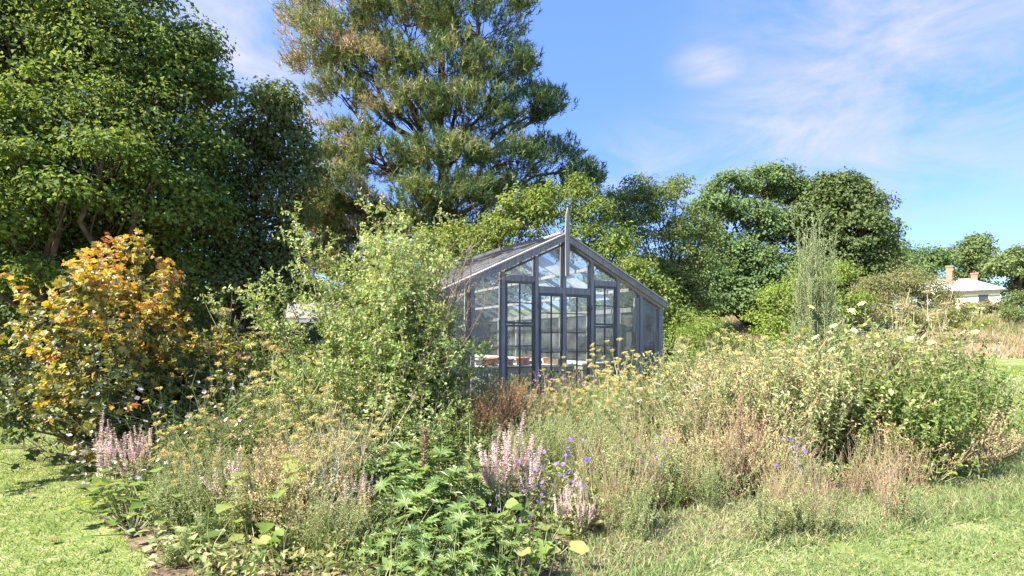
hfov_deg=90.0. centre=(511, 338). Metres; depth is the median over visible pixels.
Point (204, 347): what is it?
flat umbel plant
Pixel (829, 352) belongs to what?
leafy perennial
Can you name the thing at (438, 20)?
pine tree
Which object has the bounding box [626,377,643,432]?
flat umbel plant
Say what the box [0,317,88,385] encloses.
shaded shrub
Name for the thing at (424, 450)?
seed spike plant
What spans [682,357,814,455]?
leafy perennial
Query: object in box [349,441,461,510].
lupin
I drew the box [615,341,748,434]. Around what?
leafy perennial
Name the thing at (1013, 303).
garden shrub
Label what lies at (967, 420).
leafy perennial
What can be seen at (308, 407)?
leafy perennial
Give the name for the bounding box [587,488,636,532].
leafy perennial
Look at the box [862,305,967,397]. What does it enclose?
yellow flower plant
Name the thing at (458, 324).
distant tree
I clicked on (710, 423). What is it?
thread leaf plant
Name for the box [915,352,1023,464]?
leafy perennial
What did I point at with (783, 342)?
fennel
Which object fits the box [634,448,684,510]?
dry grass clump
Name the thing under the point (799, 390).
seed head plant
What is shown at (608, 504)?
dry grass clump
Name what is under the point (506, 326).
window
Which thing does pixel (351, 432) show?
fennel
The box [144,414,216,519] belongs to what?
fennel
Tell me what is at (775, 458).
leafy perennial
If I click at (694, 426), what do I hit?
dry grass clump
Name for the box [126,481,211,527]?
broadleaf plant
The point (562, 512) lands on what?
clary sage
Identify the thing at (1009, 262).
skyline tree
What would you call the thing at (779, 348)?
leafy perennial
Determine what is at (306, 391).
leafy perennial
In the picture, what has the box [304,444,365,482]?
leafy perennial
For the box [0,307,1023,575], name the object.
ground
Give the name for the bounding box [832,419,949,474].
seed head plant
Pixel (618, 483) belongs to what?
dry grass clump
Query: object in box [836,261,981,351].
arching shrub
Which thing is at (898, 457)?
dry grass clump
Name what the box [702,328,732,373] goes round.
fennel
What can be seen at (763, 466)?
dry grass clump
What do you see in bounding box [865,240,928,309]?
skyline tree
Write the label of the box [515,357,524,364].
flower pot
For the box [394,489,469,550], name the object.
lupin
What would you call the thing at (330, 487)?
fennel
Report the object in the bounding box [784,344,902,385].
seed head plant
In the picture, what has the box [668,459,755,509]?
thread leaf plant
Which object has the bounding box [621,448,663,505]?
dry grass clump
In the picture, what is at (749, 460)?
seed head plant
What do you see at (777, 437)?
leafy perennial
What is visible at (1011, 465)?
edge grass
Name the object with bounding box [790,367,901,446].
seed head plant
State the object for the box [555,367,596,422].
pink wildflower
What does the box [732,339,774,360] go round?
leafy perennial
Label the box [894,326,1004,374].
leafy perennial
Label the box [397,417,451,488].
leafy perennial
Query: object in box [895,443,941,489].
dry grass clump
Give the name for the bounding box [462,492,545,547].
broadleaf plant
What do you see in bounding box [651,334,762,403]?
leafy perennial
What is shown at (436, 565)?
lupin
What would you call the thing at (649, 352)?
fennel
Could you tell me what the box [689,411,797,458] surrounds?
seed head plant
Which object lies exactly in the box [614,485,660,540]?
leafy perennial
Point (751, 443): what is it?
dry grass clump
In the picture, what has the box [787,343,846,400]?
fennel
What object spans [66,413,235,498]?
gaura
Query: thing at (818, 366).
leafy perennial
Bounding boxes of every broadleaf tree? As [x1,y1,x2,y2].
[0,0,262,384]
[0,256,278,354]
[155,74,335,375]
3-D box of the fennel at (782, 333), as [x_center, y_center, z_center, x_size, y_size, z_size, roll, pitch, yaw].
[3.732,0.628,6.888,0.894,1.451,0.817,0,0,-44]
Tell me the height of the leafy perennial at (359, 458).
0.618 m
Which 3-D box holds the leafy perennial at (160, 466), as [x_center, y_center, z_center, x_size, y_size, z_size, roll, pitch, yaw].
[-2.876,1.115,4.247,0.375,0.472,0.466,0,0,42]
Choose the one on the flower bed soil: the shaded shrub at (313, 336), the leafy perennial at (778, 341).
the leafy perennial at (778, 341)
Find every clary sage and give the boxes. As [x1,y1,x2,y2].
[66,410,123,495]
[92,419,142,489]
[107,425,153,496]
[128,425,156,483]
[130,435,171,477]
[181,441,219,505]
[200,450,260,515]
[247,450,283,513]
[266,463,283,509]
[273,433,324,458]
[276,430,311,467]
[333,468,379,533]
[344,477,394,544]
[472,424,508,513]
[475,410,525,516]
[499,426,543,507]
[512,434,550,503]
[514,444,545,512]
[549,472,576,535]
[564,487,596,540]
[574,471,604,530]
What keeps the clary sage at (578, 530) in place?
on the flower bed soil
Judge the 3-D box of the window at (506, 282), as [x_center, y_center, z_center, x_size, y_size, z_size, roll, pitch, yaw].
[0.138,-0.635,9.071,0.577,0.750,0.040,0,0,-28]
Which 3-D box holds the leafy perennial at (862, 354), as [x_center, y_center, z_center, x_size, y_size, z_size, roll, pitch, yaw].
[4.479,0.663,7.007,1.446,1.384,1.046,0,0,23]
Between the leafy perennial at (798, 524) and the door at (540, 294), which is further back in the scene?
the door at (540, 294)
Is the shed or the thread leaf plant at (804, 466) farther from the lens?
the shed
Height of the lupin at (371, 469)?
0.524 m
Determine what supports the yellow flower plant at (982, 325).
on the flower bed soil
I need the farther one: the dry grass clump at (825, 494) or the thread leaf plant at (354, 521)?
the dry grass clump at (825, 494)
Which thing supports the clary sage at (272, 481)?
on the flower bed soil
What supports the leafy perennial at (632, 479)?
on the flower bed soil
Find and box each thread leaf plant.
[138,464,241,529]
[158,446,277,516]
[237,476,381,562]
[294,491,406,569]
[487,423,560,477]
[489,407,594,469]
[514,413,604,478]
[552,406,648,470]
[572,414,664,472]
[665,405,767,439]
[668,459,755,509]
[748,405,837,452]
[765,448,854,502]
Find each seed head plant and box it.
[212,451,347,541]
[224,436,348,503]
[231,444,308,485]
[232,450,280,501]
[239,425,338,476]
[248,446,329,493]
[269,447,366,515]
[639,426,738,486]
[659,354,788,406]
[668,350,760,397]
[673,436,750,488]
[674,368,752,430]
[683,395,781,440]
[686,430,749,481]
[687,368,857,431]
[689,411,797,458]
[692,427,785,492]
[693,356,859,437]
[702,398,786,473]
[716,369,886,445]
[731,425,817,491]
[771,368,938,466]
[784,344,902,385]
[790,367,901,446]
[796,357,900,410]
[822,404,930,468]
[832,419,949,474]
[855,424,934,471]
[896,427,982,482]
[918,406,1023,471]
[924,412,1006,474]
[970,402,1023,463]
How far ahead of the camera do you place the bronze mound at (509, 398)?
6.30 m
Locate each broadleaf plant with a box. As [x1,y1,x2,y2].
[57,479,156,525]
[74,478,136,512]
[80,496,167,541]
[88,460,146,505]
[99,467,198,519]
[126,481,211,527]
[203,516,306,553]
[215,455,334,533]
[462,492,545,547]
[506,523,588,568]
[882,459,930,483]
[890,453,965,484]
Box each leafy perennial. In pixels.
[135,453,170,492]
[137,444,196,486]
[139,390,201,458]
[139,467,194,528]
[140,470,193,537]
[147,526,191,567]
[148,483,188,521]
[149,356,242,430]
[150,384,240,447]
[156,417,223,483]
[170,460,221,519]
[177,393,258,461]
[178,341,279,436]
[182,471,262,541]
[184,336,262,395]
[185,507,228,547]
[192,364,281,431]
[197,403,283,470]
[199,497,232,540]
[204,441,257,495]
[211,511,249,542]
[219,478,286,540]
[222,447,253,492]
[228,337,307,407]
[229,367,299,446]
[231,450,286,529]
[239,370,334,437]
[244,391,345,445]
[248,390,352,445]
[258,453,329,534]
[260,414,327,458]
[262,502,296,534]
[268,377,330,432]
[272,523,307,565]
[276,374,391,429]
[287,428,357,465]
[301,454,389,533]
[301,513,332,548]
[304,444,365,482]
[313,432,364,463]
[323,422,392,473]
[324,430,397,499]
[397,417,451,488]
[412,421,476,486]
[413,417,459,472]
[441,401,483,462]
[461,417,500,483]
[466,413,504,467]
[579,433,633,475]
[584,427,666,492]
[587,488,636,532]
[591,464,635,510]
[596,363,735,458]
[603,457,648,515]
[605,487,644,527]
[607,433,661,488]
[607,463,654,490]
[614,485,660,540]
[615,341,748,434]
[620,446,663,485]
[623,337,760,433]
[623,467,673,529]
[631,341,712,428]
[635,476,667,512]
[639,429,707,504]
[641,466,666,490]
[642,438,698,487]
[649,348,693,413]
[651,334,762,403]
[660,425,758,496]
[662,476,688,509]
[667,350,832,433]
[668,426,714,449]
[676,437,732,485]
[679,340,773,378]
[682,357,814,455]
[686,450,715,492]
[713,327,849,379]
[715,334,855,468]
[721,338,785,370]
[721,481,789,543]
[723,341,821,416]
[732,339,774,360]
[746,339,898,412]
[749,343,886,396]
[749,437,812,496]
[750,359,868,473]
[757,336,855,368]
[757,424,809,458]
[757,497,807,532]
[758,469,832,533]
[760,335,793,356]
[766,420,818,485]
[766,449,835,490]
[774,498,820,534]
[775,419,815,462]
[784,339,859,368]
[786,337,910,375]
[788,334,852,369]
[789,351,872,464]
[799,492,839,538]
[801,338,917,449]
[803,490,858,534]
[806,381,878,453]
[808,329,872,366]
[816,337,889,388]
[827,356,903,454]
[840,344,976,469]
[845,400,911,483]
[855,365,935,468]
[859,359,962,469]
[865,345,965,398]
[872,348,973,459]
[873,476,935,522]
[874,336,960,359]
[875,385,990,481]
[880,324,968,369]
[882,399,953,481]
[893,356,1006,482]
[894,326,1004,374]
[895,358,977,397]
[899,352,1017,406]
[905,352,1009,416]
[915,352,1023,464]
[924,358,1023,406]
[925,363,1021,410]
[931,375,991,461]
[934,379,1023,446]
[941,349,1007,405]
[971,368,1017,453]
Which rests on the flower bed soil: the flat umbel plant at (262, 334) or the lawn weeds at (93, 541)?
the flat umbel plant at (262, 334)
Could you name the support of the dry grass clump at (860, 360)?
on the flower bed soil
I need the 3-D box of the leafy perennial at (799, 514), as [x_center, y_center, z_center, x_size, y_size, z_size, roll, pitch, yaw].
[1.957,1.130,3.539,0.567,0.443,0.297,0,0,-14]
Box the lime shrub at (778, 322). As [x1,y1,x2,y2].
[738,258,880,346]
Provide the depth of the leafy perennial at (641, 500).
3.60 m
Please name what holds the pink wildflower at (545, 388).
on the flower bed soil
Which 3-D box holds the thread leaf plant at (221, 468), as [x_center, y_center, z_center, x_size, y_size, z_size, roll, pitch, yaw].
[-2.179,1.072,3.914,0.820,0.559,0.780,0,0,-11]
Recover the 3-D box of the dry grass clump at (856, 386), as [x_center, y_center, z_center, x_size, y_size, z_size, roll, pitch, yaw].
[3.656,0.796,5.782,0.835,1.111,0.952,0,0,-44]
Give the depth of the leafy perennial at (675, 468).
4.13 m
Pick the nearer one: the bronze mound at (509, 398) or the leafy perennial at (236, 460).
the leafy perennial at (236, 460)
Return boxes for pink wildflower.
[500,373,546,423]
[515,366,563,423]
[540,365,581,423]
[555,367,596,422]
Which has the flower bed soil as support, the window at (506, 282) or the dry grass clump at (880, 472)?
the dry grass clump at (880, 472)
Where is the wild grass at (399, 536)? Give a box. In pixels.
[105,369,928,575]
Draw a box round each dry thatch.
[0,408,118,575]
[664,418,1023,575]
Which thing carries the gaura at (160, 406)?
on the flower bed soil
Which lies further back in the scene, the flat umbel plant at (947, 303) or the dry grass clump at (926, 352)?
the flat umbel plant at (947, 303)
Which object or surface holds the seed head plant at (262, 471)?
on the flower bed soil
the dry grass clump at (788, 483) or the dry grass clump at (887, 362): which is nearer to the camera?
the dry grass clump at (788, 483)
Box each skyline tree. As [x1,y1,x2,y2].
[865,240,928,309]
[895,240,963,279]
[938,231,1002,282]
[971,243,1023,304]
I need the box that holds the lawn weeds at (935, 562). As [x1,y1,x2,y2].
[636,417,1023,575]
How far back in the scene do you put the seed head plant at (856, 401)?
5.36 m
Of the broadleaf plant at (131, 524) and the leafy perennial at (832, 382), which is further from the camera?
the leafy perennial at (832, 382)
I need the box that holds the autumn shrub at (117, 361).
[0,228,268,484]
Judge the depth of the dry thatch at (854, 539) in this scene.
3.15 m
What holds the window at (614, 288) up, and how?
in the greenhouse
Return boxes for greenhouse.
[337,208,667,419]
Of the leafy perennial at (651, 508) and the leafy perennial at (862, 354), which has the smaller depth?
the leafy perennial at (651, 508)
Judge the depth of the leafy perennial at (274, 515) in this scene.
3.43 m
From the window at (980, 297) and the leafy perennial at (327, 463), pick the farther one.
the window at (980, 297)
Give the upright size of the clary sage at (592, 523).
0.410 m
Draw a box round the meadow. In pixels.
[670,312,1023,359]
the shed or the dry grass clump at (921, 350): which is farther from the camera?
the shed
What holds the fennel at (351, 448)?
on the flower bed soil
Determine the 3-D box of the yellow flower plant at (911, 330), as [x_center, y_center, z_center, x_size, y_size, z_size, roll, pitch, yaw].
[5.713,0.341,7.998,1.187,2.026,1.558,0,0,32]
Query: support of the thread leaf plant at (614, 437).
on the flower bed soil
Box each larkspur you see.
[489,488,542,535]
[511,440,559,520]
[536,427,592,510]
[630,435,679,489]
[764,431,814,490]
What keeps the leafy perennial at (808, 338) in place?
on the flower bed soil
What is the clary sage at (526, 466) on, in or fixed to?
on the flower bed soil
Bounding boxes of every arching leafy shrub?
[194,187,521,445]
[226,314,485,473]
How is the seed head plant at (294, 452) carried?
on the flower bed soil
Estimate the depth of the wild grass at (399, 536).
3.46 m
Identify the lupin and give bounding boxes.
[331,444,431,513]
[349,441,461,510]
[349,461,442,535]
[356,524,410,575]
[379,523,448,575]
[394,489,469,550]
[395,453,497,520]
[401,507,506,567]
[407,548,467,575]
[450,531,519,575]
[458,512,535,560]
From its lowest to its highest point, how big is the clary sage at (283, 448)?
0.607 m
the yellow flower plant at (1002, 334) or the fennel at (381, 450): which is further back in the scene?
the yellow flower plant at (1002, 334)
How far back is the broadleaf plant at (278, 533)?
3.05 m
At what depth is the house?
60.47 m
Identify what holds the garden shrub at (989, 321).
on the ground at (832, 545)
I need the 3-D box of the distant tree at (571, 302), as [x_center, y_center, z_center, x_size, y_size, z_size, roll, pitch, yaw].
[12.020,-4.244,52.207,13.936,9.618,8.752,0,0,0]
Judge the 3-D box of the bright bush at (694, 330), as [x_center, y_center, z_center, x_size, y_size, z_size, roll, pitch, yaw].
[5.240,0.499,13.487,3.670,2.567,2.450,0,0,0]
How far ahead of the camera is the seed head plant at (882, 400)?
5.12 m
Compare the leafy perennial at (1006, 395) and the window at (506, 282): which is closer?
the leafy perennial at (1006, 395)
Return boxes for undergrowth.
[126,372,920,575]
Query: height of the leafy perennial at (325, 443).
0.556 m
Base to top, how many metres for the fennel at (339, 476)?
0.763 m
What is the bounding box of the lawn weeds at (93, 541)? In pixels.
[0,425,142,567]
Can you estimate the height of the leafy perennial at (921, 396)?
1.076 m
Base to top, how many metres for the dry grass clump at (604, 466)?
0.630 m
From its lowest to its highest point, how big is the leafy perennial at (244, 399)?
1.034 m
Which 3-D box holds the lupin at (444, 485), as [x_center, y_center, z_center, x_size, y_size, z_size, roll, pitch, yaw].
[-0.416,1.089,3.635,0.866,0.527,0.660,0,0,-28]
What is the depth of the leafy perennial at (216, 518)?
3.44 m
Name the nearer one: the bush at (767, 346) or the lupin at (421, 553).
the lupin at (421, 553)
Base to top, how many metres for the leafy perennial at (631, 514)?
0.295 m
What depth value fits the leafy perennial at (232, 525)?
3.34 m
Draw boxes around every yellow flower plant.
[792,292,941,384]
[808,305,935,365]
[812,301,913,386]
[829,302,976,414]
[838,297,928,371]
[861,303,984,363]
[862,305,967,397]
[873,324,995,392]
[907,322,987,406]
[932,333,1007,420]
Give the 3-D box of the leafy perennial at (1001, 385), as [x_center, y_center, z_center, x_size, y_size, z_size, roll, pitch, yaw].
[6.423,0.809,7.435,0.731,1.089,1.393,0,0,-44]
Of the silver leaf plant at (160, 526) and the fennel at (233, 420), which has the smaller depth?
the silver leaf plant at (160, 526)
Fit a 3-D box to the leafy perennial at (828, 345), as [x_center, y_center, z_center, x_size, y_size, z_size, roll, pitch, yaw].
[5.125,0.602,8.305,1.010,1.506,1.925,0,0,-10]
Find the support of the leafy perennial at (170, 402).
on the flower bed soil
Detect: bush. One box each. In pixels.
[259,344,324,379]
[663,310,764,379]
[753,337,791,357]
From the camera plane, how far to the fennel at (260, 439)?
3.74 m
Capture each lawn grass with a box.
[0,401,158,575]
[609,415,1023,575]
[674,361,1023,438]
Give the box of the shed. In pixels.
[286,302,348,367]
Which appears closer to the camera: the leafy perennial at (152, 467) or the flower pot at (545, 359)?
the leafy perennial at (152, 467)
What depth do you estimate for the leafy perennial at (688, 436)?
4.97 m
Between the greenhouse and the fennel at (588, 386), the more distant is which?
the greenhouse
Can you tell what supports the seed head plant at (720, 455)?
on the flower bed soil
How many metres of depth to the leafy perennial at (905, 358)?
6.27 m
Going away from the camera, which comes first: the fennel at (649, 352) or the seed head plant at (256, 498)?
the seed head plant at (256, 498)
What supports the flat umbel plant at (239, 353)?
on the flower bed soil
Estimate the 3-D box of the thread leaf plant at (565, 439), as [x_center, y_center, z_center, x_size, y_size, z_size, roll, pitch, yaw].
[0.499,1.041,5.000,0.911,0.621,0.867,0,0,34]
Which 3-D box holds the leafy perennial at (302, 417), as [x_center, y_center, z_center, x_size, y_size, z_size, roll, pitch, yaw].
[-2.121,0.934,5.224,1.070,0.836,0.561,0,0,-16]
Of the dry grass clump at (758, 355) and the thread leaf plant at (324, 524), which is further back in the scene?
the dry grass clump at (758, 355)
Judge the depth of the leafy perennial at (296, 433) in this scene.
4.64 m
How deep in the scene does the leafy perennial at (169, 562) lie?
2.99 m
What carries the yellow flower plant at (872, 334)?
on the flower bed soil
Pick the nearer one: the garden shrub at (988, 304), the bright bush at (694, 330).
the bright bush at (694, 330)
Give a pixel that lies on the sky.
(924, 99)
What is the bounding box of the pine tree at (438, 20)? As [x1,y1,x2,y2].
[268,0,608,286]
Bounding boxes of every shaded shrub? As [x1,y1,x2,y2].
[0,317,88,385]
[67,313,335,368]
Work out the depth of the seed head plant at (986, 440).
4.97 m
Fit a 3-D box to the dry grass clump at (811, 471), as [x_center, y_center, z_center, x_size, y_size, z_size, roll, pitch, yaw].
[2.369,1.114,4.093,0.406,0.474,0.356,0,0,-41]
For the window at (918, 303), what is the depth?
63.02 m
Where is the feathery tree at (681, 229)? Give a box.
[586,171,741,360]
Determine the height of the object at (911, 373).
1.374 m
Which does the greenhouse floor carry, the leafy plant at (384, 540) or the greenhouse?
the greenhouse
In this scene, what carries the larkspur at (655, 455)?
on the flower bed soil
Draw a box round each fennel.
[135,386,225,476]
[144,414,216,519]
[149,424,199,486]
[185,372,266,471]
[201,343,287,453]
[231,406,335,476]
[237,423,302,512]
[239,341,318,440]
[243,345,341,454]
[244,400,321,461]
[247,401,289,462]
[267,436,335,517]
[276,403,352,520]
[281,435,357,532]
[289,416,369,521]
[309,383,394,470]
[317,386,406,514]
[317,387,422,485]
[318,406,391,501]
[522,388,568,443]
[540,368,580,447]
[550,353,602,435]
[575,376,627,438]
[577,338,629,426]
[582,356,634,436]
[592,375,649,441]
[593,351,650,431]
[597,340,665,428]
[621,353,671,439]
[626,358,679,434]
[633,362,714,442]
[647,338,713,398]
[661,332,725,409]
[697,337,761,405]
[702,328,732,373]
[712,332,743,366]
[718,342,769,390]
[723,331,831,384]
[723,335,827,452]
[728,335,798,380]
[753,349,819,382]
[770,332,818,371]
[770,335,833,384]
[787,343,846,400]
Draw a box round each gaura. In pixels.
[18,357,266,463]
[44,379,285,488]
[66,352,336,454]
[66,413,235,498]
[71,410,250,494]
[79,375,288,463]
[156,370,324,477]
[994,360,1020,396]
[995,382,1023,414]
[997,390,1021,417]
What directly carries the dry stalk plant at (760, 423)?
on the flower bed soil
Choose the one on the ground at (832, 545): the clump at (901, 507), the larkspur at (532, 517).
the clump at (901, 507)
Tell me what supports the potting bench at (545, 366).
on the greenhouse floor
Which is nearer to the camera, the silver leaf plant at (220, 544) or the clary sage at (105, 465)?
the silver leaf plant at (220, 544)
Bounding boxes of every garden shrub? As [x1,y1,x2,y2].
[932,318,996,345]
[954,298,1008,316]
[993,288,1023,320]
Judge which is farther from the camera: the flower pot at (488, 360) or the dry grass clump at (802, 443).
the flower pot at (488, 360)
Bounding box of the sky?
[13,0,1023,308]
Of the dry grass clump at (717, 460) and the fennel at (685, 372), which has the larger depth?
the fennel at (685, 372)
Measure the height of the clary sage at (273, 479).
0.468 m
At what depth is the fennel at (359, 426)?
4.25 m
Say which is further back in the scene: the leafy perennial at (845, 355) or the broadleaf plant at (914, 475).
the leafy perennial at (845, 355)
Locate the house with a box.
[900,265,1006,307]
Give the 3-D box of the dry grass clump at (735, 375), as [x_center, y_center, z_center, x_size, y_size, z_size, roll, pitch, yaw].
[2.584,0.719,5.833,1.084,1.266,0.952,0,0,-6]
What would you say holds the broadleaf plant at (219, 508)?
on the flower bed soil
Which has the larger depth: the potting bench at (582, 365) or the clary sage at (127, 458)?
the potting bench at (582, 365)
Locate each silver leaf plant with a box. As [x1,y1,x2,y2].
[125,521,179,551]
[143,544,190,565]
[146,533,205,556]
[157,523,213,552]
[186,540,247,567]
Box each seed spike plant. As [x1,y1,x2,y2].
[419,426,429,511]
[463,413,475,519]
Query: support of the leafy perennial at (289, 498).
on the flower bed soil
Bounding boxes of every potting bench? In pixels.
[446,363,488,402]
[475,354,610,387]
[475,363,575,393]
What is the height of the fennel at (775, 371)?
1.527 m
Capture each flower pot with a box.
[483,358,491,365]
[490,357,498,365]
[508,358,513,365]
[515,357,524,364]
[523,357,529,364]
[543,357,549,363]
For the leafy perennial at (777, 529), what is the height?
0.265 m
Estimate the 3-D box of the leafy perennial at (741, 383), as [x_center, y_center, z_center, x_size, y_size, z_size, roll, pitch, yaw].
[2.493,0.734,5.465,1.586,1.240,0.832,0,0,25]
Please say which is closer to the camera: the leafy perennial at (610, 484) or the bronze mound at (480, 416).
the leafy perennial at (610, 484)
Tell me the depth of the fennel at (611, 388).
6.31 m
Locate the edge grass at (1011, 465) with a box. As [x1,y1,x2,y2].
[552,445,1023,575]
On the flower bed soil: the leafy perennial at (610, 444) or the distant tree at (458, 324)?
the leafy perennial at (610, 444)
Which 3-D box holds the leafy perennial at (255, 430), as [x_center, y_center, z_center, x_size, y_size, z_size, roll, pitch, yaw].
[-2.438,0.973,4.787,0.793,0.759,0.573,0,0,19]
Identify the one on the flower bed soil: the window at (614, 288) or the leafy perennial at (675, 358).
the leafy perennial at (675, 358)
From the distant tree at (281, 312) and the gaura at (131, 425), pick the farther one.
the distant tree at (281, 312)
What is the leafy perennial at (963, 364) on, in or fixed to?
on the flower bed soil
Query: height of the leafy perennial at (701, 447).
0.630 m
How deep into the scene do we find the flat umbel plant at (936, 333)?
10.26 m
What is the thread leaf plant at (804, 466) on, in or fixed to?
on the flower bed soil
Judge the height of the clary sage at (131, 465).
0.645 m
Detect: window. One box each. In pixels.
[505,281,533,323]
[505,325,533,388]
[594,286,615,324]
[594,326,615,383]
[916,297,926,305]
[977,294,988,303]
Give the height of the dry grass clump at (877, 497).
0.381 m
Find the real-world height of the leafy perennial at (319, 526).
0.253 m
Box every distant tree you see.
[124,277,235,354]
[233,273,344,344]
[448,296,508,336]
[567,258,690,316]
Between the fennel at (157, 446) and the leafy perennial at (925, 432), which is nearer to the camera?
the fennel at (157, 446)
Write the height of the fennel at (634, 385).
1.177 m
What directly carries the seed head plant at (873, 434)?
on the flower bed soil
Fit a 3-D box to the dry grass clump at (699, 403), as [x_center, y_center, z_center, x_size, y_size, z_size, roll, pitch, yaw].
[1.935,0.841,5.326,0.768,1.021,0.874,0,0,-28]
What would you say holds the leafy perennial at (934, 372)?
on the flower bed soil
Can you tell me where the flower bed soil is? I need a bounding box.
[82,384,1023,575]
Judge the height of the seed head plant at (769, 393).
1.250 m
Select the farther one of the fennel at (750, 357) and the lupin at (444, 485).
the fennel at (750, 357)
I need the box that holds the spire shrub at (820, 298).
[784,201,844,362]
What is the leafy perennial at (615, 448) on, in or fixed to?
on the flower bed soil
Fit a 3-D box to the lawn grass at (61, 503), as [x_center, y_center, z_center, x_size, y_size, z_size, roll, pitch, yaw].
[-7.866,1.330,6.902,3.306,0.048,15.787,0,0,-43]
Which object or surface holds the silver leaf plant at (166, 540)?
on the flower bed soil
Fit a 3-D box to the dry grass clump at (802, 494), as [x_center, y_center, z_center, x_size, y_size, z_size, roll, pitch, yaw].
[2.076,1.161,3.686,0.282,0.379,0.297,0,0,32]
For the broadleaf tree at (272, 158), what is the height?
10.653 m
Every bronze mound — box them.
[430,391,536,452]
[451,373,577,439]
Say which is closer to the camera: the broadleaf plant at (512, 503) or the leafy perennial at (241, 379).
the broadleaf plant at (512, 503)
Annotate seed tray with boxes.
[548,358,559,364]
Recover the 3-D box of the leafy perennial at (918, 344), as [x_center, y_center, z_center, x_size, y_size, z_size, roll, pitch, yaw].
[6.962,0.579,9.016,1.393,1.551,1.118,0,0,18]
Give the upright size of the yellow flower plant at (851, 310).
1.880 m
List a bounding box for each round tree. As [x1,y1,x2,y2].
[666,157,827,328]
[774,166,911,327]
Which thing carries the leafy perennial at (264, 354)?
on the flower bed soil
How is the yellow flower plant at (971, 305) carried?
on the flower bed soil
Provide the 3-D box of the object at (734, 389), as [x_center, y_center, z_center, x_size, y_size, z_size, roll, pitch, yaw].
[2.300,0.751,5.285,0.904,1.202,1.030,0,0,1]
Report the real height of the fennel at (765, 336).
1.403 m
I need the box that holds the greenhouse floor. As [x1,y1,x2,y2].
[457,376,586,407]
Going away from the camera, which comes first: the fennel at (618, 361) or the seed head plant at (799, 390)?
the seed head plant at (799, 390)
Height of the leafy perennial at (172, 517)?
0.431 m
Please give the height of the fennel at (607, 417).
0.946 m
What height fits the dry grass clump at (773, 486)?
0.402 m
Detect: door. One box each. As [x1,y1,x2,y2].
[538,293,563,408]
[566,294,592,407]
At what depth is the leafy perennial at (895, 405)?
5.09 m
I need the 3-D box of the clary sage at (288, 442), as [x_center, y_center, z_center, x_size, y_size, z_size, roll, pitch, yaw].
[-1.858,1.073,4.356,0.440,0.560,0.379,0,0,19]
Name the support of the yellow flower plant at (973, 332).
on the flower bed soil
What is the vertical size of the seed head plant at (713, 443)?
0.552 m
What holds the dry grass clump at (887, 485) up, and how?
on the flower bed soil
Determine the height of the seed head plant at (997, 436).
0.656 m
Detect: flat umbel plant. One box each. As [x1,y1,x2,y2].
[196,327,233,411]
[205,297,247,410]
[246,305,286,382]
[255,308,297,407]
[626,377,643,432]
[650,373,681,435]
[880,290,916,348]
[890,310,921,346]
[911,281,958,357]
[920,302,953,356]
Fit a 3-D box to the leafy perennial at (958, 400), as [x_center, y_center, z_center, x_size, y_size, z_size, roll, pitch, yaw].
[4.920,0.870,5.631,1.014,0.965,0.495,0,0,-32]
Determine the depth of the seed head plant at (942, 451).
4.72 m
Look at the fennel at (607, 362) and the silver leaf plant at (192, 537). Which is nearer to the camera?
the silver leaf plant at (192, 537)
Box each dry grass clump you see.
[558,427,605,489]
[584,425,638,484]
[585,455,639,518]
[598,450,654,523]
[598,478,626,523]
[602,405,652,463]
[615,430,663,488]
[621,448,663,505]
[632,405,690,481]
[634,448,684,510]
[640,395,709,450]
[650,373,748,438]
[656,395,715,474]
[664,443,708,504]
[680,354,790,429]
[685,425,743,498]
[689,393,772,469]
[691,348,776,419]
[706,400,779,499]
[708,403,794,494]
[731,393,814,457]
[735,341,801,418]
[738,426,798,497]
[744,466,798,511]
[749,340,824,364]
[754,464,800,516]
[763,458,817,507]
[777,410,825,491]
[780,474,820,521]
[788,449,836,508]
[807,464,845,514]
[810,361,886,421]
[820,340,904,398]
[826,425,878,497]
[846,435,898,492]
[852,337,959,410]
[855,339,912,407]
[865,326,974,372]
[865,464,900,506]
[866,428,928,489]
[867,446,926,520]
[893,332,975,384]
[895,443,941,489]
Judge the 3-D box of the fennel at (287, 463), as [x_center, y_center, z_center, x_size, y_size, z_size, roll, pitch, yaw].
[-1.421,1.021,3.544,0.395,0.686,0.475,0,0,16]
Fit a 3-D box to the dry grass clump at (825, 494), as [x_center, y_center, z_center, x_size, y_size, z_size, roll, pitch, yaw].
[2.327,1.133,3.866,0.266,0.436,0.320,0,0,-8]
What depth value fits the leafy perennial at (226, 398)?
5.82 m
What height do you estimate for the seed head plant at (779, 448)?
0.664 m
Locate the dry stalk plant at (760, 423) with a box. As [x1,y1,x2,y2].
[714,380,768,489]
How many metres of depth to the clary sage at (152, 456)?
4.63 m
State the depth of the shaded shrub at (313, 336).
16.11 m
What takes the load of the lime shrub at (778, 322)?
on the ground at (832, 545)
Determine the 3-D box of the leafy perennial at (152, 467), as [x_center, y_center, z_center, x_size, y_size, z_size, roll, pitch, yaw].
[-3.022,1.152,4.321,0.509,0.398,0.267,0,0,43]
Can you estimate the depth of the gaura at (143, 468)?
4.28 m
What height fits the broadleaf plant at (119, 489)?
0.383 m
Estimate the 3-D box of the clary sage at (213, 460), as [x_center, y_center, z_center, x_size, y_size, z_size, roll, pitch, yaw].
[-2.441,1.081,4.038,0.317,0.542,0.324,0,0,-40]
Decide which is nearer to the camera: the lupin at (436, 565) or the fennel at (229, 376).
the lupin at (436, 565)
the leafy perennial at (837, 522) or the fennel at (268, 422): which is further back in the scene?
the fennel at (268, 422)
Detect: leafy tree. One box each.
[343,180,557,360]
[516,167,709,336]

